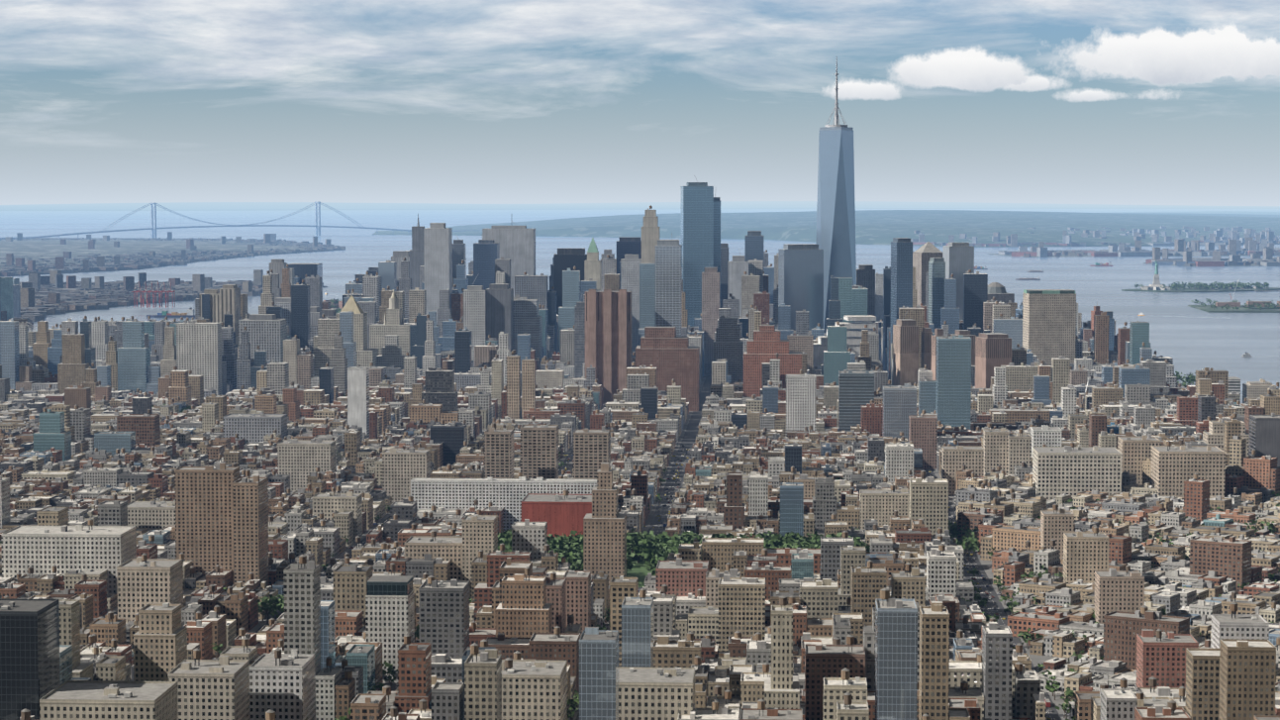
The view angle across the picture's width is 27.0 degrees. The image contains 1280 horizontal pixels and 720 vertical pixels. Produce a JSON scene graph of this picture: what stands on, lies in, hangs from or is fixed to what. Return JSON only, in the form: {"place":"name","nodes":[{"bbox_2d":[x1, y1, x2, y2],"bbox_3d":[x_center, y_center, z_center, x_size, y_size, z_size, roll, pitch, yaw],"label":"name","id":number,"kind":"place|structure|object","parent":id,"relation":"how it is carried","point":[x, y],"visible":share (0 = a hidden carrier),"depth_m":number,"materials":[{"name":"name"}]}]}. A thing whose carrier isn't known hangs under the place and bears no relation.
{"place":"outdoors","nodes":[
{"label":"outdoors","id":0,"kind":"place"},
{"bbox_2d":[0,237,344,314],"bbox_3d":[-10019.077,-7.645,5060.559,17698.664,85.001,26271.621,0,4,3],"label":"shoreline land","id":1,"kind":"structure","parent":0,"point":[46,248],"depth_m":12430.73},
{"bbox_2d":[0,225,1279,328],"bbox_3d":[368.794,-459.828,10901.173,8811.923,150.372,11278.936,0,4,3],"label":"shore buildings","id":2,"kind":"structure","parent":1,"relation":"on","point":[37,296],"depth_m":10544.14,"materials":[{"name":"grey concrete"}]},
{"bbox_2d":[12,375,1069,719],"bbox_3d":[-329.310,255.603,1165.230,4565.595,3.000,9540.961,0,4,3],"label":"sidewalk","id":3,"kind":"structure","parent":0,"point":[690,435],"depth_m":2599.42,"materials":[{"name":"concrete"}]},
{"bbox_2d":[8,318,36,331],"bbox_3d":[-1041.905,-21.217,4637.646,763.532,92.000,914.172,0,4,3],"label":"brooklyn bridge","id":4,"kind":"structure","parent":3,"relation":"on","point":[21,321],"depth_m":4704.02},
{"bbox_2d":[12,369,1238,719],"bbox_3d":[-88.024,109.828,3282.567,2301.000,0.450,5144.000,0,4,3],"label":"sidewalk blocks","id":5,"kind":"structure","parent":3,"relation":"on","point":[1034,658],"depth_m":2310.78,"materials":[{"name":"grey concrete"}]},
{"bbox_2d":[0,249,1279,719],"bbox_3d":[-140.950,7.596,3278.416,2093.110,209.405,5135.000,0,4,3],"label":"city blocks","id":6,"kind":"structure","parent":3,"relation":"on","point":[105,461],"depth_m":2487.76,"materials":[{"name":"beige concrete"}]},
{"bbox_2d":[0,408,1279,719],"bbox_3d":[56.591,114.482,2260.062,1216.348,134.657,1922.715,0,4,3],"label":"apartment buildings","id":7,"kind":"structure","parent":3,"relation":"on","point":[216,514],"depth_m":2083.42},
{"bbox_2d":[217,444,1069,718],"bbox_3d":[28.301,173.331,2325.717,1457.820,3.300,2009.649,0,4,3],"label":"cars","id":8,"kind":"object","parent":3,"relation":"on","point":[1047,702],"visible":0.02,"depth_m":2401.54,"materials":[{"name":"metal"}]},
{"bbox_2d":[276,448,1054,718],"bbox_3d":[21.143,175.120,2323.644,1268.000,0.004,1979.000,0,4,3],"label":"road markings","id":9,"kind":"object","parent":3,"relation":"on","point":[953,519],"visible":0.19,"depth_m":2288.21,"materials":[{"name":"paint"}]},
{"bbox_2d":[95,175,1276,441],"bbox_3d":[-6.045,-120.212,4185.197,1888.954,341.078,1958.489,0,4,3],"label":"skyscrapers","id":10,"kind":"structure","parent":3,"relation":"on","point":[699,268],"depth_m":4144.44,"materials":[{"name":"grey glass"}]},
{"bbox_2d":[815,56,856,333],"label":"skyscraper","id":11,"kind":"structure","parent":3,"relation":"on","point":[836,224],"depth_m":4560.76,"materials":[{"name":"blue glass"}]},
{"bbox_2d":[1078,378,1088,409],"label":"tower cranes","id":12,"kind":"object","parent":3,"relation":"on","point":[1085,393],"visible":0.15,"depth_m":3690.62},
{"bbox_2d":[0,208,1279,402],"bbox_3d":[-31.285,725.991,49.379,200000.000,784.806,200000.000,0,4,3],"label":"water","id":13,"kind":"structure","parent":0,"point":[1188,340],"depth_m":10367.93,"materials":[{"name":"blue liquid"}]},
{"bbox_2d":[0,200,479,239],"bbox_3d":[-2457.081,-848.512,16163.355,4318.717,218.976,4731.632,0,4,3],"label":"suspension bridge","id":14,"kind":"structure","parent":13,"relation":"on","point":[153,228],"depth_m":16008.36,"materials":[{"name":"grey metal"}]},
{"bbox_2d":[131,261,1251,356],"bbox_3d":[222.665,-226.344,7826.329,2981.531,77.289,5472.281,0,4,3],"label":"boats","id":15,"kind":"object","parent":13,"relation":"on","point":[188,314],"visible":0.9,"depth_m":6941.63,"materials":[{"name":"white"}]},
{"bbox_2d":[0,200,1279,210],"bbox_3d":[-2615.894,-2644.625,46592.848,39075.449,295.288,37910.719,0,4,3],"label":"highlands","id":16,"kind":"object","parent":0,"point":[229,206],"depth_m":42833.38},
{"bbox_2d":[0,0,1279,205],"label":"sky","id":17,"kind":"structure","parent":0,"point":[1115,102],"materials":[{"name":"blue"}]},
{"bbox_2d":[626,555,654,587],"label":"park lawn","id":18,"kind":"structure","parent":0,"point":[640,570],"depth_m":2258.41,"materials":[{"name":"green plant"}]},
{"bbox_2d":[372,209,1279,247],"bbox_3d":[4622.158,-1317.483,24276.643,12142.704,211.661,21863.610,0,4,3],"label":"distant land","id":19,"kind":"structure","parent":0,"point":[879,227],"depth_m":16468.92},
{"bbox_2d":[987,253,1274,266],"bbox_3d":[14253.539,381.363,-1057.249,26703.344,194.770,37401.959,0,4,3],"label":"pier","id":20,"kind":"structure","parent":0,"point":[1253,264],"depth_m":11793.09,"materials":[{"name":"grey concrete"}]},
{"bbox_2d":[1121,287,1279,292],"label":"island","id":21,"kind":"structure","parent":0,"point":[1187,289],"depth_m":8059.90,"materials":[{"name":"green plant"}]},
{"bbox_2d":[0,281,1279,719],"bbox_3d":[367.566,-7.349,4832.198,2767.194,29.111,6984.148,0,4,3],"label":"trees","id":22,"kind":"object","parent":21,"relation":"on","point":[653,552],"visible":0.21,"depth_m":2298.19,"materials":[{"name":"green plant"}]},
{"bbox_2d":[1141,259,1279,291],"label":"statue of liberty","id":23,"kind":"object","parent":21,"relation":"on","point":[1155,285],"visible":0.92,"depth_m":8082.52,"materials":[{"name":"green metal"}]},
{"bbox_2d":[1187,304,1279,312],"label":"island","id":24,"kind":"structure","parent":0,"point":[1208,308],"depth_m":6843.60,"materials":[{"name":"green plant"}]},
{"bbox_2d":[1215,300,1279,309],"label":"island buildings","id":25,"kind":"structure","parent":24,"relation":"on","point":[1236,304],"depth_m":6986.79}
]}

